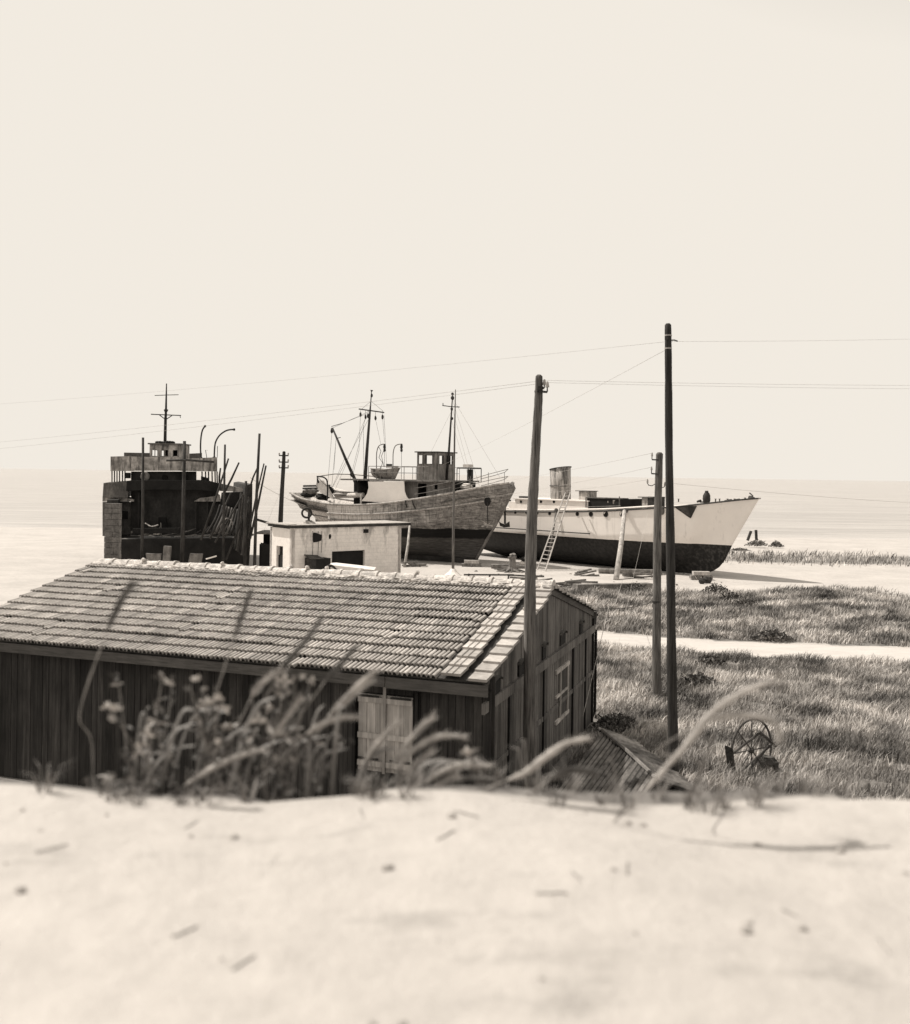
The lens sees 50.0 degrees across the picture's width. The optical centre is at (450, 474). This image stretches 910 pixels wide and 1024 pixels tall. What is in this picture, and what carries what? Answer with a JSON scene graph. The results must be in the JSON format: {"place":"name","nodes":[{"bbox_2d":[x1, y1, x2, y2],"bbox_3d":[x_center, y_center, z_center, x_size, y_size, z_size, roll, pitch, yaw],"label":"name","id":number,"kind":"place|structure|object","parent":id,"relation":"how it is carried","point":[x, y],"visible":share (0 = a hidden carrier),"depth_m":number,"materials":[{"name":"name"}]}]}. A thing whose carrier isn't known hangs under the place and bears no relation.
{"place":"outdoors","nodes":[
{"label":"outdoors","id":0,"kind":"place"},
{"bbox_2d":[104,503,121,558],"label":"stone pier","id":1,"kind":"structure","parent":0,"point":[112,531],"depth_m":43.13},
{"bbox_2d":[0,527,909,1023],"bbox_3d":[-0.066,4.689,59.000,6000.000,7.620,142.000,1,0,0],"label":"ground","id":2,"kind":"structure","parent":0,"point":[324,917],"depth_m":2.08,"materials":[{"name":"sand"}]},
{"bbox_2d":[18,757,68,793],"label":"grass tuft","id":3,"kind":"object","parent":2,"relation":"on","point":[48,775],"visible":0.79,"depth_m":2.69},
{"bbox_2d":[79,576,139,788],"bbox_3d":[-1.010,0.679,2.840,0.246,0.800,0.123,1,0,43],"label":"grass stalk","id":4,"kind":"object","parent":2,"relation":"on","point":[120,601],"depth_m":2.80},
{"bbox_2d":[97,725,178,794],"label":"leafy weed","id":5,"kind":"object","parent":2,"relation":"on","point":[154,784],"visible":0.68,"depth_m":2.86,"materials":[{"name":"grey plant"}]},
{"bbox_2d":[100,672,176,792],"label":"leafy weed","id":6,"kind":"object","parent":2,"relation":"on","point":[156,724],"visible":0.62,"depth_m":2.88,"materials":[{"name":"grey plant"}]},
{"bbox_2d":[130,712,147,791],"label":"leaf blade","id":7,"kind":"object","parent":2,"relation":"on","point":[136,757],"visible":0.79,"depth_m":2.86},
{"bbox_2d":[140,437,143,559],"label":"scaffold pole","id":8,"kind":"object","parent":2,"relation":"on","point":[142,530],"visible":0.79,"depth_m":54.43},
{"bbox_2d":[162,546,171,560],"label":"timber block","id":9,"kind":"object","parent":2,"relation":"on","point":[167,553],"depth_m":54.00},
{"bbox_2d":[141,745,194,793],"bbox_3d":[-0.849,0.911,2.840,0.213,0.255,0.044,1,0,15],"label":"leaf blade","id":10,"kind":"object","parent":2,"relation":"on","point":[161,757],"visible":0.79,"depth_m":2.83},
{"bbox_2d":[102,383,253,565],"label":"steel hulk","id":11,"kind":"object","parent":2,"relation":"on","point":[162,494],"visible":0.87,"depth_m":59.90,"materials":[{"name":"black paint"}]},
{"bbox_2d":[157,707,199,794],"bbox_3d":[-0.813,0.852,2.833,0.179,0.361,0.045,1,0,24],"label":"leaf blade","id":12,"kind":"object","parent":2,"relation":"on","point":[164,769],"visible":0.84,"depth_m":2.81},
{"bbox_2d":[180,441,185,562],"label":"scaffold pole","id":13,"kind":"object","parent":2,"relation":"on","point":[182,540],"visible":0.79,"depth_m":54.42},
{"bbox_2d":[169,767,214,796],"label":"grass tuft","id":14,"kind":"object","parent":2,"relation":"on","point":[187,790],"visible":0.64,"depth_m":2.82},
{"bbox_2d":[188,553,202,562],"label":"timber block","id":15,"kind":"object","parent":2,"relation":"on","point":[195,557],"depth_m":54.00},
{"bbox_2d":[168,707,223,795],"bbox_3d":[-0.784,0.908,2.934,0.195,0.418,0.012,1,0,0],"label":"leaf blade","id":16,"kind":"object","parent":2,"relation":"on","point":[177,756],"visible":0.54,"depth_m":2.93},
{"bbox_2d":[136,742,267,795],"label":"grass stalk","id":17,"kind":"object","parent":2,"relation":"on","point":[227,760],"depth_m":2.79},
{"bbox_2d":[188,784,222,805],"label":"grass tuft","id":18,"kind":"object","parent":2,"relation":"on","point":[202,796],"visible":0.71,"depth_m":2.71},
{"bbox_2d":[184,674,230,794],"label":"leafy weed","id":19,"kind":"object","parent":2,"relation":"on","point":[207,760],"visible":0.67,"depth_m":2.85,"materials":[{"name":"grey plant"}]},
{"bbox_2d":[193,710,224,794],"bbox_3d":[-0.750,0.959,2.982,0.137,0.486,0.012,1,0,0],"label":"leaf blade","id":20,"kind":"object","parent":2,"relation":"on","point":[202,748],"visible":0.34,"depth_m":2.98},
{"bbox_2d":[200,458,228,539],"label":"scaffold pole","id":21,"kind":"object","parent":2,"relation":"on","point":[209,515],"visible":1,"depth_m":55.15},
{"bbox_2d":[222,444,225,561],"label":"scaffold pole","id":22,"kind":"object","parent":2,"relation":"on","point":[223,521],"visible":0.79,"depth_m":54.95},
{"bbox_2d":[204,769,244,794],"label":"grass tuft","id":23,"kind":"object","parent":2,"relation":"on","point":[222,792],"visible":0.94,"depth_m":2.76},
{"bbox_2d":[206,587,255,777],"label":"grass stalk","id":24,"kind":"object","parent":2,"relation":"on","point":[242,616],"depth_m":2.90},
{"bbox_2d":[209,700,265,795],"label":"leafy weed","id":25,"kind":"object","parent":2,"relation":"on","point":[245,739],"visible":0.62,"depth_m":2.85,"materials":[{"name":"grey plant"}]},
{"bbox_2d":[243,481,246,565],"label":"scaffold pole","id":26,"kind":"object","parent":2,"relation":"on","point":[244,532],"visible":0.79,"depth_m":54.83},
{"bbox_2d":[231,728,260,789],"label":"leaf blade","id":27,"kind":"object","parent":2,"relation":"on","point":[241,743],"visible":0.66,"depth_m":2.86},
{"bbox_2d":[227,771,266,802],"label":"grass tuft","id":28,"kind":"object","parent":2,"relation":"on","point":[244,799],"visible":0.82,"depth_m":2.73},
{"bbox_2d":[227,696,275,790],"bbox_3d":[-0.600,0.854,2.869,0.174,0.409,0.023,1,0,6],"label":"leaf blade","id":29,"kind":"object","parent":2,"relation":"on","point":[247,724],"visible":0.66,"depth_m":2.87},
{"bbox_2d":[219,663,291,792],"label":"grass stalk","id":30,"kind":"object","parent":2,"relation":"on","point":[255,691],"depth_m":2.90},
{"bbox_2d":[253,433,260,565],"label":"scaffold pole","id":31,"kind":"object","parent":2,"relation":"on","point":[256,510],"visible":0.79,"depth_m":54.73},
{"bbox_2d":[257,530,269,565],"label":"lean to","id":32,"kind":"object","parent":2,"relation":"on","point":[264,553],"visible":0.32,"depth_m":56.90,"materials":[{"name":"black paint"}]},
{"bbox_2d":[239,739,294,794],"bbox_3d":[-0.577,0.980,2.943,0.209,0.367,0.012,1,0,0],"label":"leaf blade","id":33,"kind":"object","parent":2,"relation":"on","point":[265,746],"visible":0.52,"depth_m":2.94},
{"bbox_2d":[246,688,306,794],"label":"grass stalk","id":34,"kind":"object","parent":2,"relation":"on","point":[290,712],"depth_m":2.90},
{"bbox_2d":[239,611,325,801],"bbox_3d":[-0.495,0.853,2.936,0.286,0.918,0.111,1,0,13],"label":"grass stalk","id":35,"kind":"object","parent":2,"relation":"on","point":[295,652],"depth_m":2.90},
{"bbox_2d":[278,451,288,521],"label":"utility pole","id":36,"kind":"object","parent":2,"relation":"on","point":[281,496],"visible":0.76,"depth_m":57.89,"materials":[{"name":"brown wood"}]},
{"bbox_2d":[261,673,314,801],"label":"leafy weed","id":37,"kind":"object","parent":2,"relation":"on","point":[283,692],"visible":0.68,"depth_m":2.88,"materials":[{"name":"grey plant"}]},
{"bbox_2d":[0,558,598,801],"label":"wooden shed","id":38,"kind":"structure","parent":2,"relation":"on","point":[449,649],"depth_m":17.85,"materials":[{"name":"grey wood"}]},
{"bbox_2d":[554,660,569,724],"bbox_3d":[2.318,4.531,20.329,0.053,1.109,1.179,1,0,19],"label":"window","id":39,"kind":"structure","parent":38,"relation":"in","point":[563,671],"depth_m":20.39,"materials":[{"name":"grey wood"}]},
{"bbox_2d":[273,735,326,801],"bbox_3d":[-0.478,1.001,2.947,0.203,0.428,0.012,1,0,0],"label":"leaf blade","id":40,"kind":"object","parent":2,"relation":"on","point":[279,778],"visible":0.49,"depth_m":2.94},
{"bbox_2d":[255,730,353,801],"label":"leafy weed","id":41,"kind":"object","parent":2,"relation":"on","point":[327,764],"visible":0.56,"depth_m":2.90,"materials":[{"name":"grey plant"}]},
{"bbox_2d":[262,708,365,800],"bbox_3d":[-0.444,0.968,2.898,0.425,0.580,0.112,1,0,11],"label":"grass stalk","id":42,"kind":"object","parent":2,"relation":"on","point":[319,725],"depth_m":2.85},
{"bbox_2d":[304,705,323,793],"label":"leaf blade","id":43,"kind":"object","parent":2,"relation":"on","point":[311,734],"visible":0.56,"depth_m":3.00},
{"bbox_2d":[304,744,325,798],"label":"leaf blade","id":44,"kind":"object","parent":2,"relation":"on","point":[309,771],"visible":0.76,"depth_m":2.81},
{"bbox_2d":[275,642,361,794],"bbox_3d":[-0.414,0.920,2.957,0.330,0.874,0.131,1,0,11],"label":"grass stalk","id":45,"kind":"object","parent":2,"relation":"on","point":[335,670],"depth_m":2.90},
{"bbox_2d":[307,748,347,798],"bbox_3d":[-0.384,0.974,2.867,0.159,0.343,0.024,1,0,7],"label":"leaf blade","id":46,"kind":"object","parent":2,"relation":"on","point":[320,757],"visible":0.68,"depth_m":2.86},
{"bbox_2d":[317,732,340,797],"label":"leaf blade","id":47,"kind":"object","parent":2,"relation":"on","point":[323,759],"visible":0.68,"depth_m":2.88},
{"bbox_2d":[285,679,375,799],"bbox_3d":[-0.367,1.013,2.997,0.314,0.840,0.122,1,0,11],"label":"grass stalk","id":48,"kind":"object","parent":2,"relation":"on","point":[360,689],"depth_m":2.95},
{"bbox_2d":[285,665,384,799],"bbox_3d":[-0.339,0.955,2.942,0.311,0.811,0.127,1,0,12],"label":"grass stalk","id":49,"kind":"object","parent":2,"relation":"on","point":[356,687],"depth_m":2.89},
{"bbox_2d":[329,705,344,796],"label":"leaf blade","id":50,"kind":"object","parent":2,"relation":"on","point":[332,779],"visible":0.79,"depth_m":2.82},
{"bbox_2d":[266,520,410,572],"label":"block building","id":51,"kind":"structure","parent":2,"relation":"on","point":[324,544],"depth_m":51.83,"materials":[{"name":"concrete"}]},
{"bbox_2d":[332,550,363,567],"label":"window","id":52,"kind":"structure","parent":51,"relation":"in","point":[355,557],"depth_m":52.30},
{"bbox_2d":[327,563,375,570],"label":"rowboat","id":53,"kind":"object","parent":2,"relation":"on","point":[347,566],"visible":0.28,"depth_m":44.12,"materials":[{"name":"metal"}]},
{"bbox_2d":[348,762,377,795],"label":"grass tuft","id":54,"kind":"object","parent":2,"relation":"on","point":[364,791],"visible":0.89,"depth_m":2.69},
{"bbox_2d":[358,769,389,799],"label":"grass tuft","id":55,"kind":"object","parent":2,"relation":"on","point":[370,792],"visible":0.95,"depth_m":2.66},
{"bbox_2d":[349,714,403,795],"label":"grass stalk","id":56,"kind":"object","parent":2,"relation":"on","point":[377,743],"depth_m":2.90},
{"bbox_2d":[360,747,396,793],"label":"leaf blade","id":57,"kind":"object","parent":2,"relation":"on","point":[375,753],"visible":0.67,"depth_m":2.90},
{"bbox_2d":[289,390,515,562],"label":"fishing boat","id":58,"kind":"object","parent":2,"relation":"on","point":[423,503],"visible":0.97,"depth_m":65.09,"materials":[{"name":"grey wood"}]},
{"bbox_2d":[370,464,400,478],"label":"dinghy","id":59,"kind":"object","parent":58,"relation":"on","point":[394,473],"visible":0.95,"depth_m":66.42,"materials":[{"name":"grey paint"}]},
{"bbox_2d":[385,767,428,798],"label":"grass tuft","id":60,"kind":"object","parent":2,"relation":"on","point":[403,795],"visible":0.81,"depth_m":2.66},
{"bbox_2d":[378,709,436,790],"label":"grass stalk","id":61,"kind":"object","parent":2,"relation":"on","point":[412,736],"depth_m":2.90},
{"bbox_2d":[387,749,442,788],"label":"grass tuft","id":62,"kind":"object","parent":2,"relation":"on","point":[412,782],"visible":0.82,"depth_m":2.77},
{"bbox_2d":[398,744,438,786],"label":"grass stalk","id":63,"kind":"object","parent":2,"relation":"on","point":[421,760],"depth_m":2.90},
{"bbox_2d":[394,769,460,786],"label":"grass stalk","id":64,"kind":"object","parent":2,"relation":"on","point":[447,779],"depth_m":2.79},
{"bbox_2d":[388,728,470,788],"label":"grass stalk","id":65,"kind":"object","parent":2,"relation":"on","point":[426,741],"depth_m":2.89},
{"bbox_2d":[374,758,495,789],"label":"grass stalk","id":66,"kind":"object","parent":2,"relation":"on","point":[452,767],"depth_m":2.79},
{"bbox_2d":[424,759,460,785],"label":"leaf blade","id":67,"kind":"object","parent":2,"relation":"on","point":[438,765],"visible":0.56,"depth_m":2.91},
{"bbox_2d":[445,389,461,575],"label":"flagpole","id":68,"kind":"object","parent":2,"relation":"on","point":[452,571],"visible":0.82,"depth_m":52.96,"materials":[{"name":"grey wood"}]},
{"bbox_2d":[454,775,493,785],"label":"leaf blade","id":69,"kind":"object","parent":2,"relation":"on","point":[465,778],"visible":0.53,"depth_m":2.86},
{"bbox_2d":[458,745,507,786],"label":"leafy weed","id":70,"kind":"object","parent":2,"relation":"on","point":[467,752],"visible":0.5,"depth_m":2.82,"materials":[{"name":"grey plant"}]},
{"bbox_2d":[478,753,508,785],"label":"grass tuft","id":71,"kind":"object","parent":2,"relation":"on","point":[496,778],"visible":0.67,"depth_m":2.81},
{"bbox_2d":[496,553,524,572],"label":"bollard","id":72,"kind":"object","parent":2,"relation":"on","point":[512,563],"visible":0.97,"depth_m":59.47,"materials":[{"name":"grey paint"}]},
{"bbox_2d":[464,734,594,790],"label":"grass stalk","id":73,"kind":"object","parent":2,"relation":"on","point":[545,757],"depth_m":2.69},
{"bbox_2d":[523,374,548,788],"bbox_3d":[1.429,2.109,16.595,0.373,7.625,0.260,1,0,0],"label":"utility pole","id":74,"kind":"object","parent":2,"relation":"on","point":[530,732],"visible":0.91,"depth_m":16.52,"materials":[{"name":"grey wood"}]},
{"bbox_2d":[0,384,533,448],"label":"wire","id":75,"kind":"object","parent":74,"relation":"attached to","point":[289,415],"visible":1,"depth_m":20.96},
{"bbox_2d":[5,381,534,441],"bbox_3d":[-11.123,-1.258,28.296,34.552,1.054,0.005,1,0,43],"label":"wire","id":76,"kind":"object","parent":74,"relation":"attached to","point":[295,410],"visible":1,"depth_m":20.79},
{"bbox_2d":[524,762,564,793],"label":"grass tuft","id":77,"kind":"object","parent":2,"relation":"on","point":[537,779],"visible":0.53,"depth_m":2.80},
{"bbox_2d":[537,492,570,570],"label":"ladder","id":78,"kind":"object","parent":2,"relation":"on","point":[550,534],"visible":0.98,"depth_m":61.86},
{"bbox_2d":[506,739,605,794],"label":"grass stalk","id":79,"kind":"object","parent":2,"relation":"on","point":[564,770],"depth_m":2.70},
{"bbox_2d":[543,787,573,807],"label":"grass tuft","id":80,"kind":"object","parent":2,"relation":"on","point":[556,802],"visible":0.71,"depth_m":2.68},
{"bbox_2d":[547,759,587,791],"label":"grass tuft","id":81,"kind":"object","parent":2,"relation":"on","point":[573,786],"visible":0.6,"depth_m":2.83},
{"bbox_2d":[556,579,597,587],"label":"timber pile","id":82,"kind":"object","parent":2,"relation":"on","point":[568,583],"visible":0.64,"depth_m":51.39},
{"bbox_2d":[573,582,652,590],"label":"wall","id":83,"kind":"structure","parent":2,"relation":"on","point":[600,585],"depth_m":50.52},
{"bbox_2d":[593,767,632,799],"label":"grass tuft","id":84,"kind":"object","parent":2,"relation":"on","point":[614,793],"visible":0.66,"depth_m":2.81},
{"bbox_2d":[586,710,645,733],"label":"bush","id":85,"kind":"object","parent":2,"relation":"on","point":[606,720],"visible":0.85,"depth_m":22.56,"materials":[{"name":"grey plant"}]},
{"bbox_2d":[613,509,625,579],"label":"support prop","id":86,"kind":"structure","parent":2,"relation":"on","point":[619,554],"depth_m":57.98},
{"bbox_2d":[484,466,760,573],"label":"white ship","id":87,"kind":"object","parent":2,"relation":"on","point":[707,531],"visible":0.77,"depth_m":62.16,"materials":[{"name":"metal"}]},
{"bbox_2d":[607,777,647,809],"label":"grass tuft","id":88,"kind":"object","parent":2,"relation":"on","point":[633,799],"visible":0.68,"depth_m":2.72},
{"bbox_2d":[559,727,698,792],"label":"corrugated shack","id":89,"kind":"structure","parent":2,"relation":"on","point":[628,756],"depth_m":16.99,"materials":[{"name":"metal"}]},
{"bbox_2d":[598,568,661,573],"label":"log","id":90,"kind":"object","parent":2,"relation":"on","point":[606,570],"visible":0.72,"depth_m":59.38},
{"bbox_2d":[622,572,652,577],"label":"timber pile","id":91,"kind":"object","parent":2,"relation":"on","point":[632,574],"visible":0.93,"depth_m":57.15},
{"bbox_2d":[646,452,664,700],"bbox_3d":[5.399,2.693,25.870,0.526,6.580,0.274,1,0,0],"label":"utility pole","id":92,"kind":"object","parent":2,"relation":"on","point":[656,645],"visible":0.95,"depth_m":25.78,"materials":[{"name":"grey wood"}]},
{"bbox_2d":[641,773,681,800],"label":"grass tuft","id":93,"kind":"object","parent":2,"relation":"on","point":[661,795],"visible":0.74,"depth_m":2.79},
{"bbox_2d":[664,323,678,771],"bbox_3d":[3.902,1.645,17.200,0.400,8.626,0.209,1,0,0],"label":"utility pole","id":94,"kind":"object","parent":2,"relation":"on","point":[672,717],"visible":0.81,"depth_m":17.14,"materials":[{"name":"brown wood"}]},
{"bbox_2d":[674,778,710,806],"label":"grass tuft","id":95,"kind":"object","parent":2,"relation":"on","point":[689,799],"visible":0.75,"depth_m":2.74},
{"bbox_2d":[604,676,786,821],"bbox_3d":[0.644,0.760,2.692,0.432,0.506,0.432,1,0,0],"label":"grass stalk","id":96,"kind":"object","parent":2,"relation":"on","point":[702,724],"depth_m":2.50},
{"bbox_2d":[677,671,721,688],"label":"bush","id":97,"kind":"object","parent":2,"relation":"on","point":[697,677],"visible":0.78,"depth_m":27.54,"materials":[{"name":"grey plant"}]},
{"bbox_2d":[689,571,712,578],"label":"keel block","id":98,"kind":"object","parent":2,"relation":"on","point":[703,574],"depth_m":56.82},
{"bbox_2d":[694,791,724,814],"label":"grass tuft","id":99,"kind":"object","parent":2,"relation":"on","point":[714,809],"visible":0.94,"depth_m":2.66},
{"bbox_2d":[694,653,727,666],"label":"bush","id":100,"kind":"object","parent":2,"relation":"on","point":[707,658],"visible":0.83,"depth_m":30.64,"materials":[{"name":"grey plant"}]},
{"bbox_2d":[702,582,730,594],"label":"bush","id":101,"kind":"object","parent":2,"relation":"on","point":[719,588],"visible":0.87,"depth_m":49.61,"materials":[{"name":"grey plant"}]},
{"bbox_2d":[658,708,788,792],"bbox_3d":[0.708,0.785,2.693,0.328,0.384,0.432,1,0,0],"label":"grass stalk","id":102,"kind":"object","parent":2,"relation":"on","point":[744,714],"depth_m":2.50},
{"bbox_2d":[705,785,744,808],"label":"grass tuft","id":103,"kind":"object","parent":2,"relation":"on","point":[723,806],"visible":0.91,"depth_m":2.69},
{"bbox_2d":[712,591,742,601],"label":"bush","id":104,"kind":"object","parent":2,"relation":"on","point":[731,595],"visible":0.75,"depth_m":46.66,"materials":[{"name":"grey plant"}]},
{"bbox_2d":[725,718,778,772],"bbox_3d":[6.063,5.554,19.442,1.299,1.320,0.433,1,0,-27],"label":"farm implement","id":105,"kind":"object","parent":2,"relation":"on","point":[769,761],"visible":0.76,"depth_m":19.43,"materials":[{"name":"metal"}]},
{"bbox_2d":[732,774,782,807],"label":"grass tuft","id":106,"kind":"object","parent":2,"relation":"on","point":[754,801],"visible":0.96,"depth_m":2.69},
{"bbox_2d":[749,628,796,642],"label":"bush","id":107,"kind":"object","parent":2,"relation":"on","point":[773,636],"visible":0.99,"depth_m":35.57,"materials":[{"name":"grey plant"}]},
{"bbox_2d":[760,757,789,792],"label":"grass tuft","id":108,"kind":"object","parent":2,"relation":"on","point":[777,788],"visible":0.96,"depth_m":2.81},
{"bbox_2d":[786,769,821,793],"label":"grass tuft","id":109,"kind":"object","parent":2,"relation":"on","point":[802,789],"visible":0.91,"depth_m":2.79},
{"bbox_2d":[797,771,831,796],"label":"grass tuft","id":110,"kind":"object","parent":2,"relation":"on","point":[814,791],"visible":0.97,"depth_m":2.76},
{"bbox_2d":[823,767,869,799],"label":"grass tuft","id":111,"kind":"object","parent":2,"relation":"on","point":[839,791],"visible":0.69,"depth_m":2.78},
{"bbox_2d":[0,469,909,539],"bbox_3d":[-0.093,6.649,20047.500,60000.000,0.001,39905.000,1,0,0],"label":"sea","id":112,"kind":"structure","parent":0,"point":[53,498],"depth_m":312.11,"materials":[{"name":"liquid"}]},
{"bbox_2d":[0,0,909,480],"label":"sky","id":113,"kind":"structure","parent":0,"point":[196,194],"materials":[{"name":"beige"}]},
{"bbox_2d":[539,638,909,799],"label":"grass","id":114,"kind":"structure","parent":0,"point":[809,687],"depth_m":24.04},
{"bbox_2d":[559,584,909,646],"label":"grass","id":115,"kind":"structure","parent":0,"point":[872,616],"depth_m":41.77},
{"bbox_2d":[594,632,909,660],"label":"sand track","id":116,"kind":"structure","parent":0,"point":[769,649],"depth_m":34.24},
{"bbox_2d":[723,547,909,567],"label":"grass","id":117,"kind":"structure","parent":0,"point":[827,555],"depth_m":71.62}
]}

